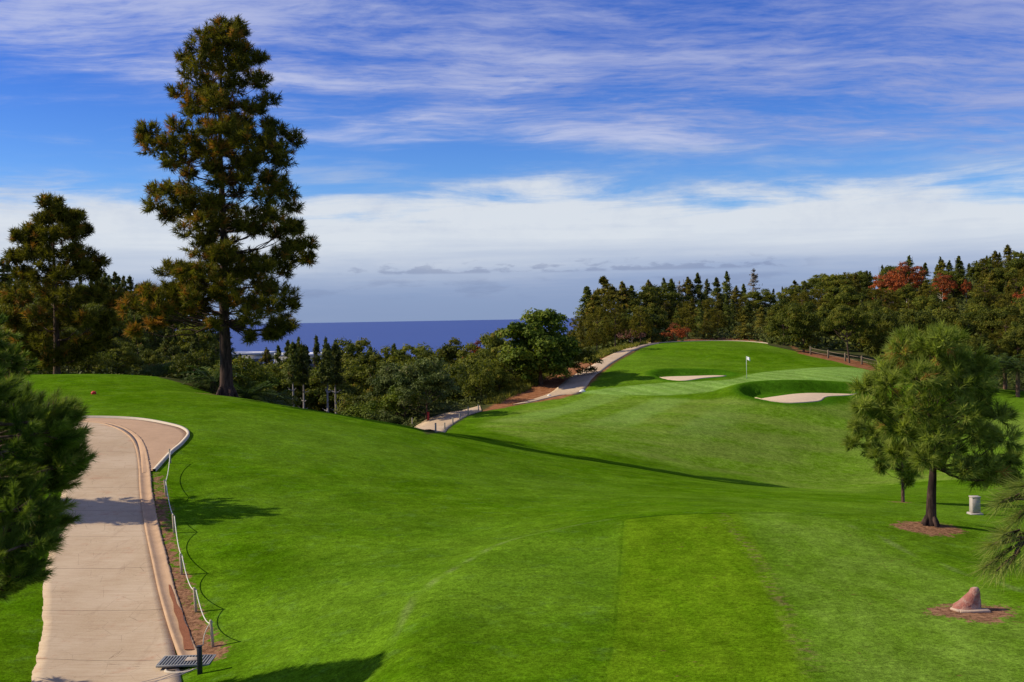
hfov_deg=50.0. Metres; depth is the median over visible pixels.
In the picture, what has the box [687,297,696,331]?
olive brown conifer
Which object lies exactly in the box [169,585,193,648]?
gutter silt
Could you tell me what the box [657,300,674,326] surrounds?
pine tree
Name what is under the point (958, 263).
conifer tree
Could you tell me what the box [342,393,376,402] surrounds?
shrub
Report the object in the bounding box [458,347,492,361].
broadleaf tree
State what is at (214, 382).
bush
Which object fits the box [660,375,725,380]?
bunker sand
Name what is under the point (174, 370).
shrub
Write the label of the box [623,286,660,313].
broadleaf tree
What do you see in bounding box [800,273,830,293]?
umbrella tree
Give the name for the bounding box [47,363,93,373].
shrub
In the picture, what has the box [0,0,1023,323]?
sky
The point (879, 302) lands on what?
broadleaf tree
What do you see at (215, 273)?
tall pine
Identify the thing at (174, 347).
conifer tree
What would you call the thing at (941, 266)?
olive brown conifer
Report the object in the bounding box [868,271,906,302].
russet tree
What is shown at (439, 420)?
cart path
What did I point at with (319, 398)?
broadleaf tree
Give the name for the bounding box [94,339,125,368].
broadleaf tree
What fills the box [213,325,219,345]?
conifer tree
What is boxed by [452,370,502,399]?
shrub
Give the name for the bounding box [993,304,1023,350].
broadleaf tree
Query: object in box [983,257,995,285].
slender conifer
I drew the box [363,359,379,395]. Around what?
conifer tree
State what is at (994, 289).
broadleaf tree
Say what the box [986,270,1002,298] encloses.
olive brown conifer
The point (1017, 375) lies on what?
tree
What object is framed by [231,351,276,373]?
house
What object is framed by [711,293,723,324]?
olive brown conifer
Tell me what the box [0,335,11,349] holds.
shrub
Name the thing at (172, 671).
drain pipe
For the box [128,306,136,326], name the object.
conifer tree
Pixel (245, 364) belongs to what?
shrub
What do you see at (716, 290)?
conifer tree
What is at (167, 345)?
conifer tree
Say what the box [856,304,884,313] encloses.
broadleaf tree
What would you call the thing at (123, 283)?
slender conifer
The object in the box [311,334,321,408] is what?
slender conifer
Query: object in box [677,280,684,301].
bare conifer
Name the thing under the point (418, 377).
olive tree
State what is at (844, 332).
broadleaf tree
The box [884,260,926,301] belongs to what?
russet tree
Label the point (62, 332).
broadleaf tree
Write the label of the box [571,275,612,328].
olive brown conifer
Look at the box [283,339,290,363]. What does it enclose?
conifer tree
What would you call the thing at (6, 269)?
conifer tree
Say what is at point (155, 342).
conifer tree
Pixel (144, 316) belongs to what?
olive brown conifer
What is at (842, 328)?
broadleaf tree
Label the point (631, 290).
conifer tree
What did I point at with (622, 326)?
pine tree
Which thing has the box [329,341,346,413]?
eucalyptus tree
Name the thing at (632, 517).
ground
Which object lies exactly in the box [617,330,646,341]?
bare shrub
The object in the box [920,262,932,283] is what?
conifer tree
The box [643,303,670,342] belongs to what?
broadleaf tree
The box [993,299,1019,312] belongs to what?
pine tree
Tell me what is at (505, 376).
broadleaf tree
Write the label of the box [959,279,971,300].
russet tree
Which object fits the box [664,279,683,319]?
conifer tree
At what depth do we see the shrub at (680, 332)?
157.87 m
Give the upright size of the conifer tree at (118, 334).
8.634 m
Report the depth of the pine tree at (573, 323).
179.09 m
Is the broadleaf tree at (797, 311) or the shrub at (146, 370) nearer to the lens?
the shrub at (146, 370)
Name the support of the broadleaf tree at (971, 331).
on the ground at (632, 517)
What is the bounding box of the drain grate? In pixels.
[156,654,215,667]
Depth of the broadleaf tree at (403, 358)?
178.61 m
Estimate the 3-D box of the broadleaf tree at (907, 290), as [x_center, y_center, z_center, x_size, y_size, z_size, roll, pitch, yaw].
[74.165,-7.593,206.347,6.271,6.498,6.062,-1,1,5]
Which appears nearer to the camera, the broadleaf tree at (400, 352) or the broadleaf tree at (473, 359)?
the broadleaf tree at (473, 359)
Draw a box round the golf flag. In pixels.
[746,356,749,377]
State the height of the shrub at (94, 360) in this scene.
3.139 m
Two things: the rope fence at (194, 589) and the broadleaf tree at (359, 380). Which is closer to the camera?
the rope fence at (194, 589)
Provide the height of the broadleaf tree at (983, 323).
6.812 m
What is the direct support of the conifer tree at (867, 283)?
on the ground at (632, 517)
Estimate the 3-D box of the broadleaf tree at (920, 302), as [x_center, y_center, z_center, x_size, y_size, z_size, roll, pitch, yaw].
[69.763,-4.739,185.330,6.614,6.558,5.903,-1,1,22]
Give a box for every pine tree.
[0,312,41,389]
[0,366,100,612]
[567,315,591,339]
[583,307,608,350]
[600,296,629,345]
[628,304,652,340]
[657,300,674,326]
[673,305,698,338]
[681,301,693,321]
[702,298,719,325]
[708,309,729,334]
[734,296,758,323]
[790,292,805,313]
[795,291,811,313]
[811,288,828,310]
[843,272,857,287]
[863,287,883,301]
[871,288,899,312]
[877,289,901,312]
[922,285,941,307]
[939,297,957,313]
[957,470,1023,596]
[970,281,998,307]
[977,258,1001,283]
[983,292,1008,308]
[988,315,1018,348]
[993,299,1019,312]
[1008,275,1023,294]
[1013,267,1023,290]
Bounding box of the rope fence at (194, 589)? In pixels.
[163,449,213,646]
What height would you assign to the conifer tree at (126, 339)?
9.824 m
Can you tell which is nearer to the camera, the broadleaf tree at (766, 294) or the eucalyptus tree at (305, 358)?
the eucalyptus tree at (305, 358)
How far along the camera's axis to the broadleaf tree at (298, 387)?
159.88 m
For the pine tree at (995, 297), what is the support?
on the ground at (632, 517)
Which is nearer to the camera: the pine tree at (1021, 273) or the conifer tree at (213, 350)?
the conifer tree at (213, 350)
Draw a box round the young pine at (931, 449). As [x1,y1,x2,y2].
[844,318,1023,527]
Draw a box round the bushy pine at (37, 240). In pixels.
[0,191,124,373]
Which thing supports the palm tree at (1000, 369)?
on the ground at (632, 517)
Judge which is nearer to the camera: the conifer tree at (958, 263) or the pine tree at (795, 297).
the pine tree at (795, 297)
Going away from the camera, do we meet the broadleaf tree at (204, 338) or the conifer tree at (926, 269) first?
the broadleaf tree at (204, 338)
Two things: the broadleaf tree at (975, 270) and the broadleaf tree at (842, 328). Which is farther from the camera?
the broadleaf tree at (975, 270)
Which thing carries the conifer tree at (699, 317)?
on the ground at (632, 517)
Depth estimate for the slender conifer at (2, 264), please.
224.36 m
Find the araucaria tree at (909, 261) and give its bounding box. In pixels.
[905,255,916,271]
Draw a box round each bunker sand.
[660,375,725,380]
[755,393,856,402]
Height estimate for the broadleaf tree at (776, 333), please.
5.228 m
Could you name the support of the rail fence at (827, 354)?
on the ground at (632, 517)
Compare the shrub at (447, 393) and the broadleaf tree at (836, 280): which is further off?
the broadleaf tree at (836, 280)
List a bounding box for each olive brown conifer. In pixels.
[142,313,164,347]
[258,347,273,365]
[365,384,373,394]
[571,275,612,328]
[576,319,590,349]
[579,291,606,327]
[602,285,623,315]
[617,281,632,313]
[641,279,655,305]
[646,322,660,342]
[670,303,685,327]
[677,277,704,317]
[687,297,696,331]
[699,309,716,337]
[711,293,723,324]
[728,285,744,317]
[731,310,758,338]
[752,305,766,332]
[757,311,773,338]
[816,275,832,308]
[851,273,863,301]
[905,300,914,314]
[914,286,922,306]
[921,279,930,305]
[928,259,947,291]
[949,300,960,316]
[977,269,990,286]
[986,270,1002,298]
[990,250,1002,266]
[999,244,1015,269]
[1003,278,1017,304]
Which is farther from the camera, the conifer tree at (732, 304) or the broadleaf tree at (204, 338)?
the conifer tree at (732, 304)
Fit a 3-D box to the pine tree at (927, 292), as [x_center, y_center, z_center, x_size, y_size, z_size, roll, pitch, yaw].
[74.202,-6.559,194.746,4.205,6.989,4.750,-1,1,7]
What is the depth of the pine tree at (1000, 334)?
145.40 m
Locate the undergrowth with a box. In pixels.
[6,276,1023,426]
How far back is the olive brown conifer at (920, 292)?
200.57 m
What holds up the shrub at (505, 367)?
on the ground at (632, 517)
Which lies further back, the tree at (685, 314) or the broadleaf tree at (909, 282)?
the broadleaf tree at (909, 282)
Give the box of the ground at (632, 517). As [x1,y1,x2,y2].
[0,283,1023,681]
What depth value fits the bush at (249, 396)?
81.94 m
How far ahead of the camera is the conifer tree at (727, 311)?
199.84 m
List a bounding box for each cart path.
[31,422,180,681]
[415,406,481,431]
[512,342,658,404]
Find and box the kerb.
[83,416,189,471]
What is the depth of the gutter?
32.18 m
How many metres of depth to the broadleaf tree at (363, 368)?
163.08 m
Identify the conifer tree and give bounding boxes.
[1,261,14,288]
[101,272,111,285]
[108,272,124,304]
[113,324,124,340]
[115,312,132,342]
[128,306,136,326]
[130,311,152,373]
[130,338,151,358]
[145,315,165,354]
[158,326,183,359]
[168,333,184,360]
[184,334,200,357]
[206,344,218,376]
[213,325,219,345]
[272,345,284,366]
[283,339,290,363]
[303,346,316,409]
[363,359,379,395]
[570,286,595,335]
[584,317,593,348]
[629,285,640,313]
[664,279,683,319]
[669,308,681,333]
[689,272,711,310]
[689,299,709,335]
[703,278,720,310]
[708,277,724,317]
[717,271,737,315]
[717,296,734,328]
[728,298,738,325]
[736,284,753,311]
[739,299,753,327]
[800,281,815,314]
[856,270,873,304]
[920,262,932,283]
[930,264,940,283]
[946,260,952,271]
[952,256,970,290]
[965,263,971,280]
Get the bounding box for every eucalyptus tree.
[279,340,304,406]
[296,343,310,408]
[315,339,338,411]
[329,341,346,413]
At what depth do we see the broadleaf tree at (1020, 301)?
165.35 m
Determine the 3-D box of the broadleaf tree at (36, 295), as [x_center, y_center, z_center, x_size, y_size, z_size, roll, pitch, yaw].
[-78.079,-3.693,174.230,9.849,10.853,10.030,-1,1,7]
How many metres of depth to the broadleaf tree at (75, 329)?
124.40 m
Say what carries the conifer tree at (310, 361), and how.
on the ground at (632, 517)
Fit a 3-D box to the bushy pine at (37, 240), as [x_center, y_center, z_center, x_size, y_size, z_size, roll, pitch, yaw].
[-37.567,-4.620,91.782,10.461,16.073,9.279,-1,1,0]
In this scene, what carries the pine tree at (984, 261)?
on the ground at (632, 517)
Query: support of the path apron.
on the ground at (632, 517)
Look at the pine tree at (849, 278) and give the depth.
233.59 m
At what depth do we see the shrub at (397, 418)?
96.21 m
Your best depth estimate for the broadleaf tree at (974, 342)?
133.51 m
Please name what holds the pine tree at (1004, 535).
on the ground at (632, 517)
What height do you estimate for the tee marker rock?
0.474 m
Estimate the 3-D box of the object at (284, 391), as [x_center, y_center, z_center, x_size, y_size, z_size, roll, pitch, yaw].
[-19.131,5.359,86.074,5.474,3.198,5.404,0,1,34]
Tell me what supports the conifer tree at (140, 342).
on the ground at (632, 517)
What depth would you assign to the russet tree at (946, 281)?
214.80 m
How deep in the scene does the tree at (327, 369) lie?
127.72 m
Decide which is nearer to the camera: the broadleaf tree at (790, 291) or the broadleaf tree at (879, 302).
the broadleaf tree at (879, 302)
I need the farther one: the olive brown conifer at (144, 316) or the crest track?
the olive brown conifer at (144, 316)
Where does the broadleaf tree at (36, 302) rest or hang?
on the ground at (632, 517)
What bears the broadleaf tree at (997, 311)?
on the ground at (632, 517)
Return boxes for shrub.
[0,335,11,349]
[0,342,52,371]
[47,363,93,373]
[65,351,112,373]
[73,349,122,373]
[137,363,164,375]
[149,361,173,377]
[162,358,196,377]
[169,347,214,380]
[183,350,241,386]
[207,355,275,393]
[238,369,281,395]
[257,388,301,405]
[333,390,395,417]
[341,400,392,422]
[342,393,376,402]
[366,408,407,422]
[377,384,424,421]
[388,385,455,409]
[439,353,507,398]
[443,380,471,401]
[445,360,509,394]
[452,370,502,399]
[457,366,497,401]
[479,353,530,381]
[569,348,603,375]
[593,335,618,347]
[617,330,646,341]
[628,335,646,342]
[643,327,667,342]
[659,323,690,340]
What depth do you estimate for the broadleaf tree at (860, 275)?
240.72 m
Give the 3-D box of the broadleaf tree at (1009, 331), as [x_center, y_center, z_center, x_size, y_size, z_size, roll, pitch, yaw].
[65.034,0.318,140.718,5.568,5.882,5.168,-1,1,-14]
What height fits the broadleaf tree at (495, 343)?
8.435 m
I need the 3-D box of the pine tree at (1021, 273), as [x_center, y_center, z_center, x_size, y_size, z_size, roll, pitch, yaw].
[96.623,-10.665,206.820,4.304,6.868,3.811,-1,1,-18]
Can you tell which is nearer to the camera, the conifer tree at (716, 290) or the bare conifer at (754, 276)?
the conifer tree at (716, 290)
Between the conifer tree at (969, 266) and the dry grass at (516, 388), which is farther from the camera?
the conifer tree at (969, 266)
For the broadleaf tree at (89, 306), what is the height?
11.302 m
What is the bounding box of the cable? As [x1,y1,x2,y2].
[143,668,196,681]
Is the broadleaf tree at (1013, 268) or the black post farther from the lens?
the broadleaf tree at (1013, 268)
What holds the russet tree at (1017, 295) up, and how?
on the ground at (632, 517)
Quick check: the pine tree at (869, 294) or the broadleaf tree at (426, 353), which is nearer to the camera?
the broadleaf tree at (426, 353)
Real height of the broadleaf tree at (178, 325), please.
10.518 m
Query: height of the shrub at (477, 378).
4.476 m
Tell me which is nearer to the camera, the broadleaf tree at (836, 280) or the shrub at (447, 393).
the shrub at (447, 393)
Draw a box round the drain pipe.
[164,668,193,673]
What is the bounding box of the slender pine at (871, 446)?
[837,403,924,501]
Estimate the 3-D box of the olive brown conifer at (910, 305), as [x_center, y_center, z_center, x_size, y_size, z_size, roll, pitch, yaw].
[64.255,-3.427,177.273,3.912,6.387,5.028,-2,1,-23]
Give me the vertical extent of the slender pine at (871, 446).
5.084 m
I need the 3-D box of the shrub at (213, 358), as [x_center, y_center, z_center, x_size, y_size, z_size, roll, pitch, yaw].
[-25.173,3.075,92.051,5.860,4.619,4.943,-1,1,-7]
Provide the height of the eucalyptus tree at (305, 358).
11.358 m
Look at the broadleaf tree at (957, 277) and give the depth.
220.17 m
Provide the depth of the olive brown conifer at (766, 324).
181.74 m
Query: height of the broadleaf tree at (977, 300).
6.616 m
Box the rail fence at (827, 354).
[810,346,878,364]
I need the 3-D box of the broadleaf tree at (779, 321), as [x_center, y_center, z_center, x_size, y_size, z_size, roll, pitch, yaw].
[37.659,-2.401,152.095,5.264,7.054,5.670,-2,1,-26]
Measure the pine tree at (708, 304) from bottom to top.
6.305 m
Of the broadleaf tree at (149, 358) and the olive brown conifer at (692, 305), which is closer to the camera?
the broadleaf tree at (149, 358)
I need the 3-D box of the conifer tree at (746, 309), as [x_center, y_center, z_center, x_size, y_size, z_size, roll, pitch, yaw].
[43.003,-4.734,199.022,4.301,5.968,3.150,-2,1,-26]
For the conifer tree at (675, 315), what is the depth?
195.23 m
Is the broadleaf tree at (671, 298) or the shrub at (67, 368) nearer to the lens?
the shrub at (67, 368)
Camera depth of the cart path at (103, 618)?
29.30 m
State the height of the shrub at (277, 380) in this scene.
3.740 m
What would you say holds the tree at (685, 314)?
on the ground at (632, 517)
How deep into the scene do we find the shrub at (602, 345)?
156.37 m
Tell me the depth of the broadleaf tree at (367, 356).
178.64 m
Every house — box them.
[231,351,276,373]
[274,352,345,366]
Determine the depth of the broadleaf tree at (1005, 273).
208.25 m
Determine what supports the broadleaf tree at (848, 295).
on the ground at (632, 517)
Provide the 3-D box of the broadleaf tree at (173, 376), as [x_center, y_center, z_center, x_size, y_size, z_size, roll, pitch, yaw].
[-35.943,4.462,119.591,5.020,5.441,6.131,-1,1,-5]
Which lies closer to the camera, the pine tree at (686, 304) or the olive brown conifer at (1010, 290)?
the olive brown conifer at (1010, 290)
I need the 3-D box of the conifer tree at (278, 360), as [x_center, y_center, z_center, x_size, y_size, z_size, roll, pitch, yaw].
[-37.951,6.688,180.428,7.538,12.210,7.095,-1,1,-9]
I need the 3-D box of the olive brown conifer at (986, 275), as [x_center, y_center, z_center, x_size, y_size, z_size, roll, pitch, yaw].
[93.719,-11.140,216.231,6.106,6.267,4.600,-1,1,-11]
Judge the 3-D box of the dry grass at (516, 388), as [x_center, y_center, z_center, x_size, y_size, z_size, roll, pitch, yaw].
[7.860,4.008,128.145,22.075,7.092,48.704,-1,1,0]
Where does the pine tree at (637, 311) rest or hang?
on the ground at (632, 517)
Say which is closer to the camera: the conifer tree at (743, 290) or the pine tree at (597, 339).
the pine tree at (597, 339)
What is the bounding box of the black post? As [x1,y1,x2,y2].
[196,645,202,674]
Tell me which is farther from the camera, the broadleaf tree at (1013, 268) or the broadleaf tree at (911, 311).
the broadleaf tree at (1013, 268)
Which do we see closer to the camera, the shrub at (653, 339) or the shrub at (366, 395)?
the shrub at (366, 395)
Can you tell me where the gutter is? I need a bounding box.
[81,420,196,657]
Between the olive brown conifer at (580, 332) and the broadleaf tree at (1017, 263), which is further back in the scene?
the broadleaf tree at (1017, 263)
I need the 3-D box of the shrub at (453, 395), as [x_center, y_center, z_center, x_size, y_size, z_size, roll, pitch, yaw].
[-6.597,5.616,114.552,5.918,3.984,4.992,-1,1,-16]
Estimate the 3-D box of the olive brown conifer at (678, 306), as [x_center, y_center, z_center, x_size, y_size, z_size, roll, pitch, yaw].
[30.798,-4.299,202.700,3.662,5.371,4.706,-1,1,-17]
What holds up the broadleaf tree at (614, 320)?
on the ground at (632, 517)
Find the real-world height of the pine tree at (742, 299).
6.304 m
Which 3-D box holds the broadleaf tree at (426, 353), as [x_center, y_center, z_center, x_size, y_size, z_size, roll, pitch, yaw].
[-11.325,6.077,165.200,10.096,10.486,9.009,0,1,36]
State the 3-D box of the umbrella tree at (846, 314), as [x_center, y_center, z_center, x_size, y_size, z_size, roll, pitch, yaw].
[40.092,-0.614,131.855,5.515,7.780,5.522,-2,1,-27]
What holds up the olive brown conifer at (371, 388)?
on the ground at (632, 517)
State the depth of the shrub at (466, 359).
120.86 m
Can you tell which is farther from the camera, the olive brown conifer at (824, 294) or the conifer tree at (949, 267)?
the conifer tree at (949, 267)
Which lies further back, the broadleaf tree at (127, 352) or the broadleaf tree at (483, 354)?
the broadleaf tree at (483, 354)
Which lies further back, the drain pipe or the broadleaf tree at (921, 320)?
the broadleaf tree at (921, 320)
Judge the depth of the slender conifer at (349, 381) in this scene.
163.50 m
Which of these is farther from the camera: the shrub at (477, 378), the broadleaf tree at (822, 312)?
the broadleaf tree at (822, 312)
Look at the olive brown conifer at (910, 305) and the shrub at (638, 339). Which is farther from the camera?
the olive brown conifer at (910, 305)
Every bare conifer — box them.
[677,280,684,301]
[748,268,762,308]
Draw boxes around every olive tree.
[367,362,427,415]
[391,356,461,419]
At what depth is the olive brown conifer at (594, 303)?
184.50 m
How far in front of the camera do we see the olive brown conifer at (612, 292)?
195.33 m
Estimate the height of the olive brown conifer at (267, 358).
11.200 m
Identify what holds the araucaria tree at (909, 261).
on the ground at (632, 517)
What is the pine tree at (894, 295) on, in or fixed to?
on the ground at (632, 517)
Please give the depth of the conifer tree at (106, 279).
234.44 m
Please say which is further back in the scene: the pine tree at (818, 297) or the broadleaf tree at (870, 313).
the pine tree at (818, 297)
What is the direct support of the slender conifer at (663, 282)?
on the ground at (632, 517)
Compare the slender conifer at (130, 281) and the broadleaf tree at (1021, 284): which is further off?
the slender conifer at (130, 281)
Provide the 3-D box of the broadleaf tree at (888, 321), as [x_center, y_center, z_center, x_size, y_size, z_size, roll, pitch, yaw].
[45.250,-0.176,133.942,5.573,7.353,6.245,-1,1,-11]
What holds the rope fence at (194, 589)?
on the ground at (632, 517)
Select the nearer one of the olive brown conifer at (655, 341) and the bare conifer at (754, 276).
the olive brown conifer at (655, 341)
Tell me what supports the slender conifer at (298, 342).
on the ground at (632, 517)
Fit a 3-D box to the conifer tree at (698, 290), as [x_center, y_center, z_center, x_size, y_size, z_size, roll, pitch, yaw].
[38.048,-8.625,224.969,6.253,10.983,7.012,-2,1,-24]
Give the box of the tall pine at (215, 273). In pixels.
[112,11,321,396]
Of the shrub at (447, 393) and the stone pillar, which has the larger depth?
the shrub at (447, 393)
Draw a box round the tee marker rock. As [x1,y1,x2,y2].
[950,587,990,612]
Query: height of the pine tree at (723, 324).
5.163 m
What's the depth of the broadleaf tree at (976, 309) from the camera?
159.05 m
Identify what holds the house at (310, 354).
on the ground at (632, 517)
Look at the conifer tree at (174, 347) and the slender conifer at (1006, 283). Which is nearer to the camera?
the conifer tree at (174, 347)
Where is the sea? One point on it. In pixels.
(435, 335)
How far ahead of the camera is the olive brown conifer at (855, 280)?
230.72 m
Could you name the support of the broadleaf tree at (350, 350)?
on the ground at (632, 517)
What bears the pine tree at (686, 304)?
on the ground at (632, 517)
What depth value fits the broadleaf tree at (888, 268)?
239.01 m
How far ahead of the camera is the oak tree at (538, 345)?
113.40 m
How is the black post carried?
on the ground at (632, 517)
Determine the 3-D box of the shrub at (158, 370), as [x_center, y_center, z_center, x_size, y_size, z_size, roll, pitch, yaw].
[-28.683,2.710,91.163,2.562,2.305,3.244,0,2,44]
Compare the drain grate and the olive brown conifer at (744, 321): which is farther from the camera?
the olive brown conifer at (744, 321)
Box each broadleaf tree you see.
[0,284,40,308]
[0,295,67,328]
[53,326,81,342]
[53,327,73,349]
[67,302,133,341]
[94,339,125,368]
[105,338,145,373]
[110,346,140,374]
[124,299,179,339]
[133,348,169,375]
[162,359,200,380]
[167,309,191,339]
[175,324,219,357]
[257,362,300,406]
[275,367,324,409]
[297,363,366,412]
[313,337,370,412]
[330,357,367,396]
[336,358,390,403]
[352,345,400,378]
[386,342,436,366]
[395,347,416,362]
[406,348,455,370]
[430,375,458,401]
[432,337,464,365]
[456,328,515,369]
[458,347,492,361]
[458,353,482,365]
[478,332,507,356]
[486,354,509,371]
[492,366,515,391]
[593,313,641,344]
[615,306,661,343]
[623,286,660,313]
[635,282,693,314]
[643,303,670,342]
[743,288,776,313]
[763,320,781,341]
[764,298,798,344]
[766,316,796,340]
[775,285,801,308]
[775,301,829,352]
[792,281,818,303]
[809,306,839,345]
[813,273,858,304]
[821,284,866,309]
[826,303,855,344]
[840,319,875,351]
[845,270,875,293]
[855,309,885,346]
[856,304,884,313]
[857,310,909,360]
[864,299,886,311]
[872,265,915,289]
[877,277,904,292]
[878,307,899,315]
[886,270,917,291]
[892,283,918,308]
[893,308,919,320]
[898,310,943,334]
[906,294,945,311]
[915,308,954,326]
[922,308,972,344]
[933,270,972,297]
[953,335,995,355]
[954,318,977,338]
[961,303,991,345]
[962,293,1003,313]
[966,259,992,286]
[966,285,1003,301]
[972,308,1013,351]
[983,267,1017,295]
[983,307,1021,347]
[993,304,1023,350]
[994,328,1023,365]
[997,267,1021,289]
[998,321,1023,359]
[1004,251,1023,277]
[1004,295,1023,315]
[1015,277,1023,292]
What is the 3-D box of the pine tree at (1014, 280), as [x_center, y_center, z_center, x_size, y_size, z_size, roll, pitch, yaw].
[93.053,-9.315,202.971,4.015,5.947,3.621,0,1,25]
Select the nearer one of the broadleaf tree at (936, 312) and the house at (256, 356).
the broadleaf tree at (936, 312)
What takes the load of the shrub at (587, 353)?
on the ground at (632, 517)
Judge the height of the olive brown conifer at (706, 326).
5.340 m
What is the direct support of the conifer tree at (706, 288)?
on the ground at (632, 517)
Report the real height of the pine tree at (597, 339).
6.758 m
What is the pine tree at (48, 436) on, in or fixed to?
on the ground at (632, 517)
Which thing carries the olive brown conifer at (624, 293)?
on the ground at (632, 517)
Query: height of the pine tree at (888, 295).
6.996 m
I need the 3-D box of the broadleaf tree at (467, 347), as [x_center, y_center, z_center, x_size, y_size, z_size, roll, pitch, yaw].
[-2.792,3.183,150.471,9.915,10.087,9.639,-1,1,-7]
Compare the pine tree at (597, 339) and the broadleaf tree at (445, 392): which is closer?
the broadleaf tree at (445, 392)
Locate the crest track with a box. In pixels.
[648,340,767,343]
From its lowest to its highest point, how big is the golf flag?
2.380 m
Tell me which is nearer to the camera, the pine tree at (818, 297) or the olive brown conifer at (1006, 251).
the pine tree at (818, 297)
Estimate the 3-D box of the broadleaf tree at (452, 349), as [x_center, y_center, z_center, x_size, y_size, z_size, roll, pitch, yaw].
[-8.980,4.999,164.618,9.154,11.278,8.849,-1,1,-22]
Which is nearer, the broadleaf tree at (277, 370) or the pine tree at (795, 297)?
the broadleaf tree at (277, 370)
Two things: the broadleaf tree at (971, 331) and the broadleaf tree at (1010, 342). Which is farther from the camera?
the broadleaf tree at (971, 331)
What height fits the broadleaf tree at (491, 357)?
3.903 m
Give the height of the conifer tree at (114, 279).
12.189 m
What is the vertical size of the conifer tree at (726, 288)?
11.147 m
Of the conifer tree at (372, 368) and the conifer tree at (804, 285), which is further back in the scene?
the conifer tree at (804, 285)
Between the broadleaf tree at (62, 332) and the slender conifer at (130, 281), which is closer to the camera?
the broadleaf tree at (62, 332)
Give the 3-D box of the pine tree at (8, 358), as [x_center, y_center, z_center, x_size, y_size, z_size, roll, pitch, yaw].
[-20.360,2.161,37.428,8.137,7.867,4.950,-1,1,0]
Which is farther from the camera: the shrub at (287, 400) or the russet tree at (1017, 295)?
the russet tree at (1017, 295)
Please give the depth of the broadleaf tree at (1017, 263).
219.24 m
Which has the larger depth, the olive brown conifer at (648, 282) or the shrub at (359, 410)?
the olive brown conifer at (648, 282)
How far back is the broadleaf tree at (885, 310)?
181.19 m
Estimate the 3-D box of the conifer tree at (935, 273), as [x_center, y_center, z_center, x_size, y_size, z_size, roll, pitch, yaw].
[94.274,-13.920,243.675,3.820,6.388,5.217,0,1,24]
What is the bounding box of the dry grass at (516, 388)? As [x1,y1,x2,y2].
[481,341,647,403]
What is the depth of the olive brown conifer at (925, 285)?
209.57 m
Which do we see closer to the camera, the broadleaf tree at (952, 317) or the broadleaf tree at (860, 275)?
the broadleaf tree at (952, 317)
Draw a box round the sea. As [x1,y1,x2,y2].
[175,318,577,358]
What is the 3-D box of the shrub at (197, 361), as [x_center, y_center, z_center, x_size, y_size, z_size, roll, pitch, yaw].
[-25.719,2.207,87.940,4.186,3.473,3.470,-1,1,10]
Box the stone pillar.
[967,495,982,514]
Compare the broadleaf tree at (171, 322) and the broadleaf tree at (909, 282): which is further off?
the broadleaf tree at (909, 282)
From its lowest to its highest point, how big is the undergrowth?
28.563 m
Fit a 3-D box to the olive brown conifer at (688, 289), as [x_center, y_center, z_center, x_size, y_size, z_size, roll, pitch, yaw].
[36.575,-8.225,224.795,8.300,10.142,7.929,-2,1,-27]
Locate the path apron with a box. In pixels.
[85,418,186,472]
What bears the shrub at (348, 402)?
on the ground at (632, 517)
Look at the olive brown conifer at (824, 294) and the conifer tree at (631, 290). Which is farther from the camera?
the olive brown conifer at (824, 294)
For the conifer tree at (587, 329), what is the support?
on the ground at (632, 517)
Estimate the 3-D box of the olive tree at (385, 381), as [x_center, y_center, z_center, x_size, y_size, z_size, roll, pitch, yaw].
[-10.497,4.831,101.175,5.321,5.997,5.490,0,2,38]
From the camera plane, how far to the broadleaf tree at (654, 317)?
160.36 m
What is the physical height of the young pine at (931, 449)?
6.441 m
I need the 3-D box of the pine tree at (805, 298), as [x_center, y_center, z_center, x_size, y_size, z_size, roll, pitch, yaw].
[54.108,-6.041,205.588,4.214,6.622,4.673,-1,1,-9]
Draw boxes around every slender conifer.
[0,259,11,285]
[120,275,127,303]
[125,275,135,313]
[297,336,301,357]
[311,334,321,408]
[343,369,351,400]
[660,277,668,302]
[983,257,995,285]
[1002,280,1007,300]
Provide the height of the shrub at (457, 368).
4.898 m
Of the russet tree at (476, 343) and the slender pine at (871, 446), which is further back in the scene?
the russet tree at (476, 343)
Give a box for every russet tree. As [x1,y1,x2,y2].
[462,341,480,358]
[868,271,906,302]
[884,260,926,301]
[932,273,957,300]
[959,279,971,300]
[1011,288,1023,302]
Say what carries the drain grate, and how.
on the cart path at (103, 618)
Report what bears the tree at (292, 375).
on the ground at (632, 517)
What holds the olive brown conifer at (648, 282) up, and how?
on the ground at (632, 517)
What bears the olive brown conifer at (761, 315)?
on the ground at (632, 517)
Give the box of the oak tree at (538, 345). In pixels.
[495,307,581,384]
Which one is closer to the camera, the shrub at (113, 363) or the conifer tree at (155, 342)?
the shrub at (113, 363)
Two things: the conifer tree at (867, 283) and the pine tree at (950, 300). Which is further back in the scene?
the conifer tree at (867, 283)
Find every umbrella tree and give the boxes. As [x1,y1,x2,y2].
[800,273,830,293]
[818,304,872,362]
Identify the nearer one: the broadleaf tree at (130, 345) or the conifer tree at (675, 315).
the broadleaf tree at (130, 345)
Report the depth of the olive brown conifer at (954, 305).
170.20 m
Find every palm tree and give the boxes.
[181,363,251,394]
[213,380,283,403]
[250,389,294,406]
[965,356,1014,386]
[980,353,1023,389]
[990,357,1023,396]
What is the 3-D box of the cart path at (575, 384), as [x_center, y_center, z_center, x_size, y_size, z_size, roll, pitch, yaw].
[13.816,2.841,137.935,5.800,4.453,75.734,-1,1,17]
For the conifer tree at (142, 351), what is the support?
on the ground at (632, 517)
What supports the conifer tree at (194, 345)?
on the ground at (632, 517)

